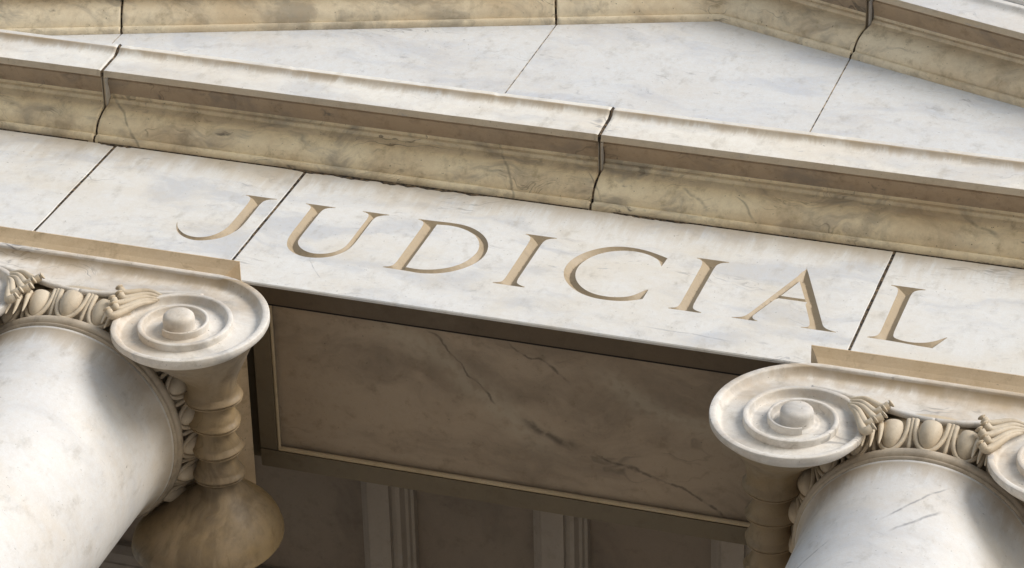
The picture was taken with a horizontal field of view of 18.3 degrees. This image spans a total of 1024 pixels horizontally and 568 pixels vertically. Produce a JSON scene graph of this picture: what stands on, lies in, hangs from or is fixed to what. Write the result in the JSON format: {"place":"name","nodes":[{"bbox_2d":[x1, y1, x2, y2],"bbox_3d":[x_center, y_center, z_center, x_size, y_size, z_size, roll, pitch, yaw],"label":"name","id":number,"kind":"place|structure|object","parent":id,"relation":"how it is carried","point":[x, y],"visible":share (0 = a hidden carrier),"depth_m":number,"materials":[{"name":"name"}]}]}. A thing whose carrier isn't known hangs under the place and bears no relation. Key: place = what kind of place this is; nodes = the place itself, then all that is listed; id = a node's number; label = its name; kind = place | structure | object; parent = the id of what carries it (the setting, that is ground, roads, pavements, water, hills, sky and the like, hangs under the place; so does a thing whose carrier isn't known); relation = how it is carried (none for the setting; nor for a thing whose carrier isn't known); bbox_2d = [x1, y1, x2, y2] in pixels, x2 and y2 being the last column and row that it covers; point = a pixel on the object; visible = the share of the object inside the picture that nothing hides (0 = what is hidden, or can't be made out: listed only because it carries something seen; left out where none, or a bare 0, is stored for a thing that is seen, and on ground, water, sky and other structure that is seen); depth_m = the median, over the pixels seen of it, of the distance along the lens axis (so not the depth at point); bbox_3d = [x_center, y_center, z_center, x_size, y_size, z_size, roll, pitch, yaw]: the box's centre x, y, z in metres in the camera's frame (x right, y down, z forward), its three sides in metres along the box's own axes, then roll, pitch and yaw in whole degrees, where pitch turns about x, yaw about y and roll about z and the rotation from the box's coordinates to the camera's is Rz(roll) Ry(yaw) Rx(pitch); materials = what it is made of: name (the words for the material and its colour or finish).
{"place":"outdoors","nodes":[
{"label":"outdoors","id":0,"kind":"place"},
{"bbox_2d":[253,303,751,544],"bbox_3d":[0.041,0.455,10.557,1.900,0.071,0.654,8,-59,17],"label":"soffit slab","id":1,"kind":"structure","parent":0,"point":[592,435],"depth_m":10.58,"materials":[{"name":"stone"}]},
{"bbox_2d":[247,346,261,455],"bbox_3d":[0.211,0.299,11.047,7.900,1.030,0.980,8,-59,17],"label":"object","id":2,"kind":"object","parent":1,"relation":"on","point":[253,403],"visible":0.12,"depth_m":10.90,"materials":[{"name":"stone"}]},
{"bbox_2d":[93,44,611,209],"bbox_3d":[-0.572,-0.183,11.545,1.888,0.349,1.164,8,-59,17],"label":"cornice block","id":3,"kind":"structure","parent":2,"relation":"on","point":[469,142],"depth_m":11.28,"materials":[{"name":"stone"}]},
{"bbox_2d":[113,25,555,92],"bbox_3d":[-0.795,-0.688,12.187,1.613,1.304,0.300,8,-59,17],"label":"gable slab","id":4,"kind":"structure","parent":3,"relation":"on","point":[496,59],"depth_m":12.26,"materials":[{"name":"stone"}]},
{"bbox_2d":[120,0,554,34],"bbox_3d":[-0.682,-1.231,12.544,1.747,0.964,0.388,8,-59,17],"label":"raking cornice block","id":5,"kind":"structure","parent":4,"relation":"on","point":[160,16],"depth_m":12.43,"materials":[{"name":"stone"}]},
{"bbox_2d":[505,21,848,131],"bbox_3d":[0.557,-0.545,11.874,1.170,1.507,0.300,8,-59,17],"label":"gable slab","id":6,"kind":"structure","parent":3,"relation":"on","point":[717,70],"depth_m":12.02,"materials":[{"name":"stone"}]},
{"bbox_2d":[555,0,867,57],"bbox_3d":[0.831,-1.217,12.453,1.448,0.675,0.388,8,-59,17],"label":"raking cornice block","id":7,"kind":"structure","parent":6,"relation":"on","point":[837,27],"depth_m":12.33,"materials":[{"name":"stone"}]},
{"bbox_2d":[99,455,751,567],"bbox_3d":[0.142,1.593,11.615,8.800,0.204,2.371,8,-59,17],"label":"coffered ceiling","id":8,"kind":"structure","parent":2,"relation":"attached to","point":[332,522],"depth_m":11.35,"materials":[{"name":"stone"}]},
{"bbox_2d":[232,173,892,374],"bbox_3d":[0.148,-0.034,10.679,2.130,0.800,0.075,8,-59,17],"label":"architrave block","id":9,"kind":"structure","parent":2,"relation":"attached to","point":[718,299],"depth_m":10.60,"materials":[{"name":"white stone"}]},
{"bbox_2d":[589,107,1023,269],"bbox_3d":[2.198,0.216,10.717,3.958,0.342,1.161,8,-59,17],"label":"cornice block","id":10,"kind":"structure","parent":2,"relation":"on","point":[907,199],"depth_m":10.81,"materials":[{"name":"stone"}]},
{"bbox_2d":[810,59,1023,158],"bbox_3d":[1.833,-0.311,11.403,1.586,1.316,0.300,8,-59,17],"label":"gable slab","id":11,"kind":"structure","parent":10,"relation":"on","point":[868,101],"depth_m":11.66,"materials":[{"name":"stone"}]},
{"bbox_2d":[849,0,1023,107],"bbox_3d":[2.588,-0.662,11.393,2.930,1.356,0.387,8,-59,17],"label":"raking cornice block","id":12,"kind":"structure","parent":11,"relation":"on","point":[969,48],"depth_m":11.90,"materials":[{"name":"stone"}]},
{"label":"ground","id":13,"kind":"structure","parent":0,"visible":0},
{"bbox_3d":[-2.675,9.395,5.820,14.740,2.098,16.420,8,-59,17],"label":"podium steps","id":14,"kind":"structure","parent":13,"relation":"on","visible":0},
{"bbox_2d":[0,226,283,567],"bbox_3d":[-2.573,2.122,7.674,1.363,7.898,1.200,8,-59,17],"label":"marble column","id":15,"kind":"structure","parent":14,"relation":"on","point":[124,393],"depth_m":10.34,"materials":[{"name":"white stone"}]},
{"bbox_2d":[0,130,112,230],"bbox_3d":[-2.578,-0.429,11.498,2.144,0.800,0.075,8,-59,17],"label":"architrave block","id":16,"kind":"structure","parent":15,"relation":"on","point":[41,177],"depth_m":11.33,"materials":[{"name":"white stone"}]},
{"bbox_2d":[0,29,117,141],"bbox_3d":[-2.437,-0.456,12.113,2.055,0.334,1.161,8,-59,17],"label":"cornice block","id":17,"kind":"structure","parent":16,"relation":"on","point":[51,86],"depth_m":11.62,"materials":[{"name":"stone"}]},
{"bbox_2d":[50,34,120,42],"bbox_3d":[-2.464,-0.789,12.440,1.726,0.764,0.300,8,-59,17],"label":"gable slab","id":18,"kind":"structure","parent":17,"relation":"on","point":[108,38],"depth_m":12.41,"materials":[{"name":"stone"}]},
{"bbox_2d":[0,0,121,34],"bbox_3d":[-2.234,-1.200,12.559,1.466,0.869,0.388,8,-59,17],"label":"raking cornice block","id":19,"kind":"structure","parent":18,"relation":"on","point":[64,17],"depth_m":12.44,"materials":[{"name":"stone"}]},
{"bbox_2d":[34,146,302,259],"bbox_3d":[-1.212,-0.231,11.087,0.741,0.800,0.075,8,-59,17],"label":"architrave block","id":20,"kind":"structure","parent":15,"relation":"on","point":[202,206],"depth_m":11.11,"materials":[{"name":"white stone"}]},
{"bbox_2d":[709,345,1023,567],"bbox_3d":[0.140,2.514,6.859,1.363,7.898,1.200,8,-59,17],"label":"marble column","id":21,"kind":"structure","parent":14,"relation":"on","point":[852,459],"depth_m":9.61,"materials":[{"name":"white stone"}]},
{"bbox_2d":[848,252,1023,375],"bbox_3d":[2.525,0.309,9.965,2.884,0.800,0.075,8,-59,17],"label":"architrave block","id":22,"kind":"structure","parent":21,"relation":"on","point":[946,311],"depth_m":10.31,"materials":[{"name":"white stone"}]}
]}

